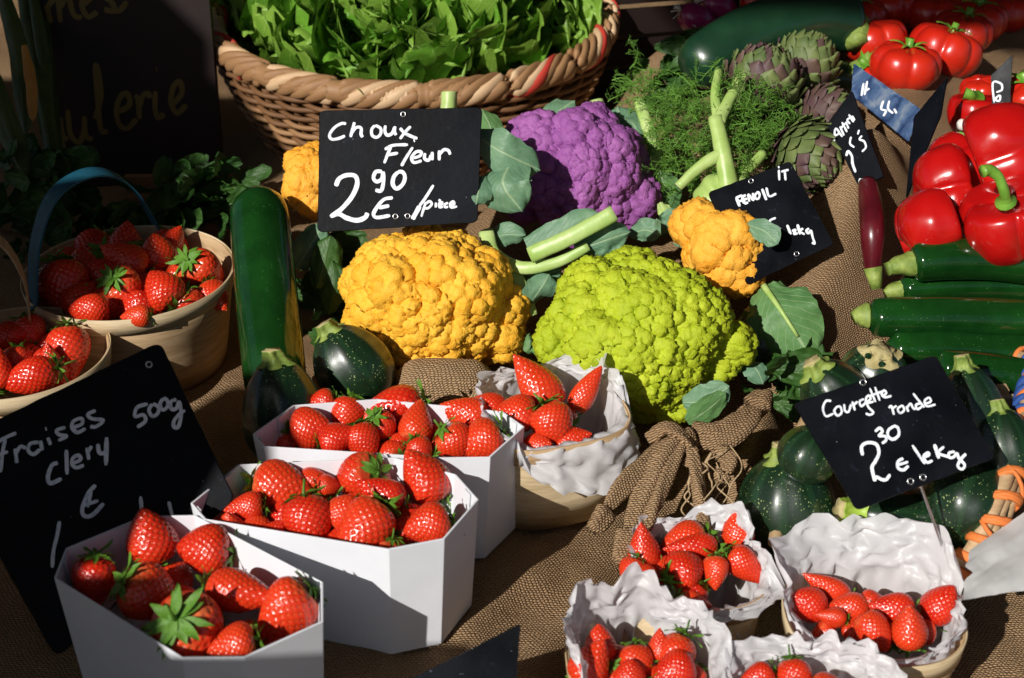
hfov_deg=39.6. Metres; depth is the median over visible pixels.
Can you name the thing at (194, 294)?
strawberry
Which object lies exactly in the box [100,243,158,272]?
strawberry
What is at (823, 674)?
strawberry
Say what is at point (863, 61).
tomato
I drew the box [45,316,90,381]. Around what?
strawberry
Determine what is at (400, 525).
strawberry
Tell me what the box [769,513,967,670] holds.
paper liner
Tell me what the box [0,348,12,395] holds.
strawberry
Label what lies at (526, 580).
burlap cloth
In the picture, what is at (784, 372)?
herb bunch
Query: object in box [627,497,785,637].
paper liner
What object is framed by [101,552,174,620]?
strawberry
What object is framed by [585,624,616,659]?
strawberry
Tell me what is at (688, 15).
spring onion
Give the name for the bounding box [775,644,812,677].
strawberry
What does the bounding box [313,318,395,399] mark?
round courgette
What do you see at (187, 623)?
strawberry
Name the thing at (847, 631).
strawberry
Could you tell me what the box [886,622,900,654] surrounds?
strawberry
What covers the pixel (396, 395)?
strawberry
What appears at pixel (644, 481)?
burlap knot
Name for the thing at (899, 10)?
tomato
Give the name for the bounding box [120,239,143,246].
strawberry
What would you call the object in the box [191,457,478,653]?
card punnet
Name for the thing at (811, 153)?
artichoke
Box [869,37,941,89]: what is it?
tomato
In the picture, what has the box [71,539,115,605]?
strawberry
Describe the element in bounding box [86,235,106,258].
strawberry
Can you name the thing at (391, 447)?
strawberry
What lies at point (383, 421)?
strawberry
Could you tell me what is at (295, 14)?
lettuce
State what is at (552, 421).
strawberry
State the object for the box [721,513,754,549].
strawberry
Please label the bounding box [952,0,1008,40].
tomato
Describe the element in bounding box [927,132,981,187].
red pepper
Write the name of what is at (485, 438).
strawberry
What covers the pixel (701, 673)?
strawberry
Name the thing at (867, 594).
strawberry
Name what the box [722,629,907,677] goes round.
paper liner
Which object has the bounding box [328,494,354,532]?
strawberry
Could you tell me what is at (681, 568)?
strawberry
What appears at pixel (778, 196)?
price sign
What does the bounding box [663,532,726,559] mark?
strawberry
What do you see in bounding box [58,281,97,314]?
strawberry
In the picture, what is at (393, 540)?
strawberry
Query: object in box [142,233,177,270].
strawberry
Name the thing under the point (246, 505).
strawberry
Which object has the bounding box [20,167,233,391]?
veneer basket
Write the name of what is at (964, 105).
red pepper
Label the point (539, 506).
veneer basket
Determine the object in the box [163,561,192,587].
strawberry
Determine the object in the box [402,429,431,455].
strawberry
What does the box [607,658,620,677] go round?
strawberry
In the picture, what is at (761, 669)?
strawberry
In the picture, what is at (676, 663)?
strawberry
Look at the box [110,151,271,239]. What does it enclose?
herb bunch
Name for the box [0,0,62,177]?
leek
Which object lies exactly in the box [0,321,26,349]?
strawberry
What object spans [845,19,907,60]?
tomato
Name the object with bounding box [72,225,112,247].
strawberry
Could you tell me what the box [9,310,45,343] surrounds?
strawberry
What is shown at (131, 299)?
strawberry
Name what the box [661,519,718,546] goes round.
strawberry
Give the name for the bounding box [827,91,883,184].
price sign
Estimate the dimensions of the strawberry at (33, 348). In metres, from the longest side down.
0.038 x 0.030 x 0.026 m
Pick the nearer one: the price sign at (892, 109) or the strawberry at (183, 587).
the strawberry at (183, 587)
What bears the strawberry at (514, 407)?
in the veneer basket at (539, 506)
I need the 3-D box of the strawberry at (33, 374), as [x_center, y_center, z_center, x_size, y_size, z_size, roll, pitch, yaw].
[-0.404,0.029,1.217,0.064,0.033,0.032,-20,32,-8]
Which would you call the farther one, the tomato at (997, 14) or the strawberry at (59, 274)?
the tomato at (997, 14)
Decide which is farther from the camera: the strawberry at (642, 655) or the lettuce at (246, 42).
the lettuce at (246, 42)
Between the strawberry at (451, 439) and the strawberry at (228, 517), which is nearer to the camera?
the strawberry at (228, 517)
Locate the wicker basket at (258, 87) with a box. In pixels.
[212,0,620,176]
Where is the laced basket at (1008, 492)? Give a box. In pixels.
[768,346,1023,594]
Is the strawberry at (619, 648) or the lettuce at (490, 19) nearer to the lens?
the strawberry at (619, 648)
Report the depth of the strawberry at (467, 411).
1.14 m
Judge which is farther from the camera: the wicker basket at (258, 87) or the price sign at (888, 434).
the wicker basket at (258, 87)
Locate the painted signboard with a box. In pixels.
[39,0,222,186]
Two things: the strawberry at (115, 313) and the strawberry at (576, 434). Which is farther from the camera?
the strawberry at (115, 313)
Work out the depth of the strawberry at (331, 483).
1.07 m
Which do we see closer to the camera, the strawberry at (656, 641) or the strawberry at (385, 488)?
the strawberry at (656, 641)
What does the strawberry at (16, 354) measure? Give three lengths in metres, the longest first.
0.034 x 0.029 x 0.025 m
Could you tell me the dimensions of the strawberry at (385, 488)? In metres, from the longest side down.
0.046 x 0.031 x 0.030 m
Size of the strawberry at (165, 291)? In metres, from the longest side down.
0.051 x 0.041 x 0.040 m
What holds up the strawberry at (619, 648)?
in the veneer basket at (643, 628)
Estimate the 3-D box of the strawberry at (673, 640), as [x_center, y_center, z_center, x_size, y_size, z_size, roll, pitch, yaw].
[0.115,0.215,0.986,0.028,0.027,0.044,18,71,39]
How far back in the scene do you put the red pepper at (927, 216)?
1.26 m
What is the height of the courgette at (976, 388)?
0.079 m
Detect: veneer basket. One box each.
[0,235,110,417]
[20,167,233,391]
[471,390,630,530]
[565,618,709,677]
[713,589,763,639]
[782,583,967,677]
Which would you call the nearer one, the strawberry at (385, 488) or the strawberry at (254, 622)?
the strawberry at (254, 622)
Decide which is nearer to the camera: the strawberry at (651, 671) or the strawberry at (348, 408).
the strawberry at (651, 671)
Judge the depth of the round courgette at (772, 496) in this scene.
1.10 m
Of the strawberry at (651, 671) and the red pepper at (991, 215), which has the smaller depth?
the strawberry at (651, 671)
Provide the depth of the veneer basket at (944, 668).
0.99 m
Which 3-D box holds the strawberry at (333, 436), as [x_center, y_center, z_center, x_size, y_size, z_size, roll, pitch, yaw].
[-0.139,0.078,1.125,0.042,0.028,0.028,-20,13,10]
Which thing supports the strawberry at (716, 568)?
on the strawberry
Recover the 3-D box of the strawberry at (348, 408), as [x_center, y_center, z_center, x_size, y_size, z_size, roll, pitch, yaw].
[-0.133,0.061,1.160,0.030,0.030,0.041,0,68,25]
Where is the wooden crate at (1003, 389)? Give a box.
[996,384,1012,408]
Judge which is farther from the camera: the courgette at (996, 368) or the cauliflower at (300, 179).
the cauliflower at (300, 179)
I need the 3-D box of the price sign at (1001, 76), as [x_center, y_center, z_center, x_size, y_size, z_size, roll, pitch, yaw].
[0.482,-0.244,1.399,0.019,0.063,0.031,0,30,0]
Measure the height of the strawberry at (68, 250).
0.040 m
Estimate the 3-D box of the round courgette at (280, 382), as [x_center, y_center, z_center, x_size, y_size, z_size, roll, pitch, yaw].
[-0.190,0.058,1.187,0.070,0.103,0.072,0,30,0]
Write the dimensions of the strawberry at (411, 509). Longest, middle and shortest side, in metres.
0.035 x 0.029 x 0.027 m
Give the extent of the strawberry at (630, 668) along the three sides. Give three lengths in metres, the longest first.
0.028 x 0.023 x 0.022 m
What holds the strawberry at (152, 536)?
in the card punnet at (113, 642)
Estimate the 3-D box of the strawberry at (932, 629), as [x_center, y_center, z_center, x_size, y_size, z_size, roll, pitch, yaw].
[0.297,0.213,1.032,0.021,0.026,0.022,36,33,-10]
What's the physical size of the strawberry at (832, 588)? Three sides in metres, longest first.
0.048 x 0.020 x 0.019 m
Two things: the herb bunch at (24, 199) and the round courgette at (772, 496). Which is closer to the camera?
the round courgette at (772, 496)
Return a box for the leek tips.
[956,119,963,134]
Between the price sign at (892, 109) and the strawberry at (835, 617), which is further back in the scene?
the price sign at (892, 109)
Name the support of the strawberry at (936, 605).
on the strawberry at (932, 629)
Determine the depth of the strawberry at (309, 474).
1.07 m
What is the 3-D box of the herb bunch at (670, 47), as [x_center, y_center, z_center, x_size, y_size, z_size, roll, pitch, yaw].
[0.199,-0.317,1.678,0.100,0.114,0.162,10,31,16]
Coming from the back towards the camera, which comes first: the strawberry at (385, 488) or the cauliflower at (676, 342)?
the cauliflower at (676, 342)
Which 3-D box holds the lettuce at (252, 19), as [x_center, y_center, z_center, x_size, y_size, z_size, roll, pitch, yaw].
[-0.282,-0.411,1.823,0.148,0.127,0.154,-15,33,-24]
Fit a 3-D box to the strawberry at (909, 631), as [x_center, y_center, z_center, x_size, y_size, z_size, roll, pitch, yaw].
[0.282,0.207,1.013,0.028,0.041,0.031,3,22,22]
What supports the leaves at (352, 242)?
on the burlap cloth
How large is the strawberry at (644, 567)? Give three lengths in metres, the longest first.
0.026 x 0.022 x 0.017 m
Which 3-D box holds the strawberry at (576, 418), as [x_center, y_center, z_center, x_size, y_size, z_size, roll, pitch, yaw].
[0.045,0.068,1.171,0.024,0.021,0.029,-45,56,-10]
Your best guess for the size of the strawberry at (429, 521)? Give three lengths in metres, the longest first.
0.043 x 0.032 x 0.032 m
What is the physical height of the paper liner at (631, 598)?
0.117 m
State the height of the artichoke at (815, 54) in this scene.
0.095 m
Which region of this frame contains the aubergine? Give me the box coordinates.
[858,176,884,289]
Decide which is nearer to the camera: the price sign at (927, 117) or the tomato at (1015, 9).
the price sign at (927, 117)
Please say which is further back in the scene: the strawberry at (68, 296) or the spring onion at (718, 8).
the spring onion at (718, 8)
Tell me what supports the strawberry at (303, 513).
on the strawberry at (338, 504)
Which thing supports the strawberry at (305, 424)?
in the card punnet at (489, 482)
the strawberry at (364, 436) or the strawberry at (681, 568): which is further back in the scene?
the strawberry at (364, 436)
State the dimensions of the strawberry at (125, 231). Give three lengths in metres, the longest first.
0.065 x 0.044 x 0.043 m
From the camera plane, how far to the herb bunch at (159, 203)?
1.57 m
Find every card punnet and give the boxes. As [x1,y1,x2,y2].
[54,515,323,677]
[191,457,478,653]
[253,399,523,557]
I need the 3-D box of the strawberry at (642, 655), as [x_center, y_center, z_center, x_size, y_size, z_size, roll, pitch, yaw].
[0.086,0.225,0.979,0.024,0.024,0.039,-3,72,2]
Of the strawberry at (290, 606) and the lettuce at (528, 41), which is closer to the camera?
the strawberry at (290, 606)
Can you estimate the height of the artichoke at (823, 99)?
0.074 m
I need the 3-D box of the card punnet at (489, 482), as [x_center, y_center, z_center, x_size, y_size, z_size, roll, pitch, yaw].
[-0.096,0.112,1.146,0.210,0.100,0.077,3,30,6]
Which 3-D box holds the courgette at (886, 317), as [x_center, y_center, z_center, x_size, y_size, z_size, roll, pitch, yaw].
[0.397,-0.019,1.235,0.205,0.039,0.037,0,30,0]
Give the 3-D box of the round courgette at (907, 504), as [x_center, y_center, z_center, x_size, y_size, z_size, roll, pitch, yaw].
[0.296,0.143,1.116,0.096,0.062,0.058,0,30,0]
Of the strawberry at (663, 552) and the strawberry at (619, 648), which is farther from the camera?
the strawberry at (663, 552)
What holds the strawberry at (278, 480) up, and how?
in the card punnet at (399, 599)
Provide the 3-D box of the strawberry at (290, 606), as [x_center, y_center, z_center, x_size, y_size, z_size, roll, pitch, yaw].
[-0.152,0.182,0.954,0.053,0.041,0.037,-42,31,-15]
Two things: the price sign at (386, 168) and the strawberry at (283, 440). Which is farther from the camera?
the price sign at (386, 168)
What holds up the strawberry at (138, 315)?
in the veneer basket at (191, 339)
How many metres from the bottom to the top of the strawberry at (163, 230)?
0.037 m
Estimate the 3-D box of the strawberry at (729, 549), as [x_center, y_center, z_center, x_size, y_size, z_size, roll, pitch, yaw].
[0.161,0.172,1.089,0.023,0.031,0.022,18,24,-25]
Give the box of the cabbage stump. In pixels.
[440,91,456,107]
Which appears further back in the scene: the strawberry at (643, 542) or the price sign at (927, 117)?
the price sign at (927, 117)
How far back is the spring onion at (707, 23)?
1.71 m
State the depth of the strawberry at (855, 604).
1.03 m
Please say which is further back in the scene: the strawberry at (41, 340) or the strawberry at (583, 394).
the strawberry at (41, 340)
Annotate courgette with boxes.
[230,185,305,389]
[241,347,317,456]
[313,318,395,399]
[736,441,835,557]
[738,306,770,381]
[776,425,833,483]
[800,354,865,399]
[832,488,926,521]
[842,339,906,378]
[850,296,1023,337]
[883,238,1023,283]
[883,275,1023,297]
[886,332,1023,364]
[921,462,1013,548]
[936,349,1023,393]
[948,353,1001,428]
[979,399,1023,483]
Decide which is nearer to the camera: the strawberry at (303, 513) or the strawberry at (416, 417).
the strawberry at (303, 513)
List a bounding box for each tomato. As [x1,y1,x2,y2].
[740,0,755,6]
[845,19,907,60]
[848,50,872,74]
[861,0,886,19]
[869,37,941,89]
[878,0,914,25]
[906,0,960,30]
[909,21,982,77]
[933,6,994,49]
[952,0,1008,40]
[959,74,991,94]
[988,0,1023,31]
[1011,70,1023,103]
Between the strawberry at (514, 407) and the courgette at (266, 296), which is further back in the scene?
the courgette at (266, 296)
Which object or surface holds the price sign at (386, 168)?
on the cauliflower at (407, 294)
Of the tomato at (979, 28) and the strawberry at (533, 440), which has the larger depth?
the tomato at (979, 28)
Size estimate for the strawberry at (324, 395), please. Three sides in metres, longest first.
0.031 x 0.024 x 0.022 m
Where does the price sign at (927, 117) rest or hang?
on the burlap cloth
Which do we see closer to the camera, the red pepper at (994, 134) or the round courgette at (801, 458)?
the round courgette at (801, 458)
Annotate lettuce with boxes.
[211,0,260,56]
[229,0,287,63]
[267,0,365,79]
[293,0,433,78]
[323,0,474,107]
[376,0,532,68]
[458,0,555,76]
[533,0,560,23]
[533,0,601,58]
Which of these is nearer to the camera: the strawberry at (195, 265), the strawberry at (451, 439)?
the strawberry at (451, 439)
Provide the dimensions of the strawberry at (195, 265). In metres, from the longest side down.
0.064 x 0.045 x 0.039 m
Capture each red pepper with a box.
[894,188,962,252]
[912,143,972,234]
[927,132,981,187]
[947,88,991,131]
[958,164,1023,265]
[962,102,1023,182]
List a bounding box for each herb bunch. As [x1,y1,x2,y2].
[0,133,102,262]
[71,173,207,238]
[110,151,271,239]
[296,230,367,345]
[626,26,704,109]
[742,340,833,422]
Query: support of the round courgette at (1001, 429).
in the laced basket at (1008, 492)
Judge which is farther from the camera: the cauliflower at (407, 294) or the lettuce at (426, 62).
the lettuce at (426, 62)
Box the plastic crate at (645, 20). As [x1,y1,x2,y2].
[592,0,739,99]
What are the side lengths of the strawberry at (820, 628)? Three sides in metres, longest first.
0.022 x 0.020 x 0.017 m
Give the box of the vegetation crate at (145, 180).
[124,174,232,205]
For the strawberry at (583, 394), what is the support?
in the veneer basket at (539, 506)
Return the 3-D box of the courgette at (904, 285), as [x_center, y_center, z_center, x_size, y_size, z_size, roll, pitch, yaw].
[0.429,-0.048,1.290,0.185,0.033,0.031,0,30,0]
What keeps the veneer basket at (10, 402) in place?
on the burlap cloth
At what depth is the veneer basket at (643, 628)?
1.03 m
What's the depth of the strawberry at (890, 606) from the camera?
1.02 m
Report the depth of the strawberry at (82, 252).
1.36 m
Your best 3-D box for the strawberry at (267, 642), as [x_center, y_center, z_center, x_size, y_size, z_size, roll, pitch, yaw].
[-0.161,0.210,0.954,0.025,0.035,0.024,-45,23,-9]
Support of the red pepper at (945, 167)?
on the burlap cloth
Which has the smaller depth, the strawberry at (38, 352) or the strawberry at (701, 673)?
the strawberry at (701, 673)
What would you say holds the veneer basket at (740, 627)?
on the burlap cloth
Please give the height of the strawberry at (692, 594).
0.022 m
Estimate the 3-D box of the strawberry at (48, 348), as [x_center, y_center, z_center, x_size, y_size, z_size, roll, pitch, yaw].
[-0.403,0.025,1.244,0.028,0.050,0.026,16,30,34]
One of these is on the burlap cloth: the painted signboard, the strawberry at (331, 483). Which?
the painted signboard
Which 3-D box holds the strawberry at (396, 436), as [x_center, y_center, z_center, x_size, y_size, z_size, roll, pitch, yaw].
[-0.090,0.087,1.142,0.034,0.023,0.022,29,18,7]
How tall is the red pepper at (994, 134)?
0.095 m
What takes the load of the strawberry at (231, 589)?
in the card punnet at (113, 642)
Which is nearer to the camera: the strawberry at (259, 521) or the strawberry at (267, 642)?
the strawberry at (267, 642)
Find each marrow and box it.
[678,0,870,88]
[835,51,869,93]
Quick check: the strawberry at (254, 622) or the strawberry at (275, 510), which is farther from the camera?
the strawberry at (275, 510)
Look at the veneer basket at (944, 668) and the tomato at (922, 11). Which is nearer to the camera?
the veneer basket at (944, 668)
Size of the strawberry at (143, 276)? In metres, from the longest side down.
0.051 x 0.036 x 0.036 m
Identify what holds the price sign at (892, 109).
on the burlap cloth
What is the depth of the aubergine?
1.32 m
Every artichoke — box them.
[720,41,807,143]
[766,112,842,195]
[777,29,843,96]
[791,82,848,122]
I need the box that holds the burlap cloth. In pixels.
[0,0,1023,677]
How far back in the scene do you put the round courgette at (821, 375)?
1.11 m
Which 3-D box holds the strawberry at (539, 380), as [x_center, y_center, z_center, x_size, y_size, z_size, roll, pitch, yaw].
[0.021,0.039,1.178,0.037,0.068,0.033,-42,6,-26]
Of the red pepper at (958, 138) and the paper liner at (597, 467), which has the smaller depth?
the paper liner at (597, 467)
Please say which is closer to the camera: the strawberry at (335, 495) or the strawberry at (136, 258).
the strawberry at (335, 495)
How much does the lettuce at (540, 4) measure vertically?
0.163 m
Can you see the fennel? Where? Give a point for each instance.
(720, 156)
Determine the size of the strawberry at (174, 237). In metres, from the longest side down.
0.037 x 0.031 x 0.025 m
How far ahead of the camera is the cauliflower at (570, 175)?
1.39 m
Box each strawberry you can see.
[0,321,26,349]
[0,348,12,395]
[3,339,32,367]
[5,351,76,394]
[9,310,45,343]
[22,339,39,354]
[33,348,42,355]
[35,329,49,347]
[38,253,89,306]
[40,243,76,261]
[40,342,68,388]
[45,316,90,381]
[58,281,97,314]
[68,293,109,320]
[71,246,95,259]
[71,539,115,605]
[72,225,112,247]
[77,258,114,284]
[85,281,120,319]
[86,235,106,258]
[94,263,141,303]
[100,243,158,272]
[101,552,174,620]
[107,220,143,243]
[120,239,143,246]
[120,290,160,314]
[120,304,156,326]
[126,508,179,565]
[138,273,147,290]
[140,582,223,659]
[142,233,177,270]
[145,270,190,312]
[154,225,188,254]
[161,226,184,251]
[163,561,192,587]
[165,244,223,285]
[165,257,175,273]
[173,280,203,308]
[176,523,237,574]
[180,585,195,590]
[195,273,228,310]
[195,565,268,612]
[207,621,264,655]
[218,512,243,524]
[223,491,269,519]
[239,459,310,509]
[244,515,270,527]
[245,617,258,648]
[256,638,277,649]
[257,570,326,640]
[261,520,285,531]
[269,500,287,531]
[275,433,296,447]
[280,406,329,448]
[281,479,331,537]
[298,467,325,492]
[310,386,338,403]
[310,473,339,496]
[313,422,351,450]
[325,486,342,501]
[326,526,338,539]
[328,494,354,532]
[331,388,366,423]
[336,451,392,496]
[337,483,402,545]
[345,413,379,452]
[355,478,412,515]
[364,406,395,440]
[370,378,432,423]
[376,528,404,547]
[377,440,405,454]
[386,432,407,445]
[394,515,416,544]
[395,503,419,516]
[398,399,432,444]
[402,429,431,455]
[403,449,450,505]
[403,497,464,542]
[430,423,439,450]
[431,416,468,456]
[432,444,446,456]
[440,397,494,425]
[466,410,510,456]
[475,392,506,409]
[493,394,535,431]
[513,353,569,406]
[524,433,551,447]
[526,392,572,442]
[553,426,591,445]
[566,639,608,677]
[568,365,601,421]
[570,407,581,426]
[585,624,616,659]
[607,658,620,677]
[613,644,624,658]
[613,659,645,677]
[619,551,645,575]
[619,636,652,674]
[628,522,660,566]
[640,564,657,577]
[647,660,657,676]
[648,628,665,661]
[652,649,696,677]
[654,555,667,584]
[656,550,702,596]
[658,620,703,662]
[659,538,668,554]
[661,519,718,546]
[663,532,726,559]
[671,585,711,608]
[692,578,710,598]
[694,660,707,677]
[703,548,728,590]
[717,544,730,575]
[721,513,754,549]
[722,541,761,583]
[741,657,776,677]
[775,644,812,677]
[791,587,827,622]
[802,573,855,602]
[811,621,839,640]
[813,671,838,677]
[814,607,850,627]
[828,592,871,619]
[841,619,859,641]
[853,609,890,652]
[862,589,881,609]
[868,592,920,621]
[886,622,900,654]
[891,605,928,658]
[918,585,957,631]
[923,617,936,647]
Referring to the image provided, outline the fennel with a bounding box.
[606,34,799,203]
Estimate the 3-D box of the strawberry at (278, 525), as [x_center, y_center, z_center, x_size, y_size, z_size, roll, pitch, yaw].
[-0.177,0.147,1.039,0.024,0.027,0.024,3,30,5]
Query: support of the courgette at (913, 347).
in the laced basket at (1008, 492)
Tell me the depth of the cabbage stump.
1.59 m
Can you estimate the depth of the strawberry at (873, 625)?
1.01 m
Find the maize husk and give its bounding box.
[21,45,37,120]
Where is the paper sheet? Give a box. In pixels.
[963,513,1023,599]
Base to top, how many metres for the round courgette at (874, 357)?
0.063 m
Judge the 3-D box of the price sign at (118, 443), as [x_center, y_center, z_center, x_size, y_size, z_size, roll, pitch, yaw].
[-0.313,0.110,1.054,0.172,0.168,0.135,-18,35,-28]
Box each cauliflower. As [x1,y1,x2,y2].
[281,140,318,220]
[293,223,534,372]
[471,98,681,281]
[512,244,823,424]
[656,196,780,300]
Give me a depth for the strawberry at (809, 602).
1.03 m
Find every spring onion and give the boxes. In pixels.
[671,3,715,29]
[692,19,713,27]
[694,0,737,18]
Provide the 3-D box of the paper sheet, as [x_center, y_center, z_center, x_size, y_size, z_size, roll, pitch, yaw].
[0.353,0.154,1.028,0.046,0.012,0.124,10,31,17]
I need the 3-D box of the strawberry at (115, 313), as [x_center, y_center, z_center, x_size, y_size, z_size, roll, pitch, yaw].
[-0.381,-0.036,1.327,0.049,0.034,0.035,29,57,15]
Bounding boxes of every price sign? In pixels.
[0,345,232,653]
[317,107,481,231]
[413,625,520,677]
[709,162,832,283]
[795,357,993,546]
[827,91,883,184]
[851,64,919,141]
[906,78,947,196]
[991,55,1012,103]
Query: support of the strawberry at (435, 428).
in the card punnet at (489, 482)
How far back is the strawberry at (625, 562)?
1.06 m
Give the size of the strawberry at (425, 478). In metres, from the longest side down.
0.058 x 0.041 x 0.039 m
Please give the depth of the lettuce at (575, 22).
1.81 m
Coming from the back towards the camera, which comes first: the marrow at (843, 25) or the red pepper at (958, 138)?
the marrow at (843, 25)
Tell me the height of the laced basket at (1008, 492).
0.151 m
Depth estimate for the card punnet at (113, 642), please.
0.95 m
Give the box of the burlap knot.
[586,389,772,565]
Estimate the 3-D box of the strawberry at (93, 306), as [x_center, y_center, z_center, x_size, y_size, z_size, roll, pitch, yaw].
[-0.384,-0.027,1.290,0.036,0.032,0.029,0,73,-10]
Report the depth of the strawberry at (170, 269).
1.36 m
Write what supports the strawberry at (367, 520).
in the card punnet at (399, 599)
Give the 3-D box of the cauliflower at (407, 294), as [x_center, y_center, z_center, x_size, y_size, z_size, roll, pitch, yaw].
[-0.093,-0.044,1.345,0.168,0.152,0.252,-15,33,-25]
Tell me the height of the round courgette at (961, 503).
0.072 m
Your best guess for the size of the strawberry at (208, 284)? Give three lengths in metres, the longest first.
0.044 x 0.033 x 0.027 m
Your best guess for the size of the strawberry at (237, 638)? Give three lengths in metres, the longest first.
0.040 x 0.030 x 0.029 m
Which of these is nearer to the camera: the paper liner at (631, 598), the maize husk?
the paper liner at (631, 598)
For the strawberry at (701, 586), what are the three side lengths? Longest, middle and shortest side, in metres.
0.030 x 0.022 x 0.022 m
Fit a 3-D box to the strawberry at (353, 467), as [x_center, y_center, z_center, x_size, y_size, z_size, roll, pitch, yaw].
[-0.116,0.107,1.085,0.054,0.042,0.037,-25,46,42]
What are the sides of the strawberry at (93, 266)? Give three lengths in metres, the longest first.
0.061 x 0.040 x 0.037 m
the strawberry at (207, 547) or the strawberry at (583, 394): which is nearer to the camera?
the strawberry at (207, 547)
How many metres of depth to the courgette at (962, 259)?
1.26 m
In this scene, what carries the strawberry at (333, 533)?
in the card punnet at (399, 599)
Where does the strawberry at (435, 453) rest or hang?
in the card punnet at (489, 482)
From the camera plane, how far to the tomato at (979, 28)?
1.66 m
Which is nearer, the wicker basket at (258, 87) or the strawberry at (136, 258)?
the strawberry at (136, 258)
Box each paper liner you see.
[475,353,640,495]
[561,561,732,677]
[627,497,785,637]
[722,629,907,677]
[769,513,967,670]
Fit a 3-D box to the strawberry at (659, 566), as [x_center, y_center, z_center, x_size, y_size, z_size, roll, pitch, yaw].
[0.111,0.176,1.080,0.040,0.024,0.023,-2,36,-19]
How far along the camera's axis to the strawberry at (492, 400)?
1.15 m
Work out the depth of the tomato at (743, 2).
1.73 m
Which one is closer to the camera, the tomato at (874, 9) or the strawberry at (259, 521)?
the strawberry at (259, 521)
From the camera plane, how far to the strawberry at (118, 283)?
1.31 m
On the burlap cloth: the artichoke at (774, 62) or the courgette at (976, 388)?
the artichoke at (774, 62)
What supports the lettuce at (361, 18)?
in the wicker basket at (258, 87)
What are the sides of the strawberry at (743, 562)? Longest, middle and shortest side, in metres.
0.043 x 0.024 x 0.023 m
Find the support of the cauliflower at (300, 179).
on the leaves at (352, 242)
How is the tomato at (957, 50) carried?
on the burlap cloth

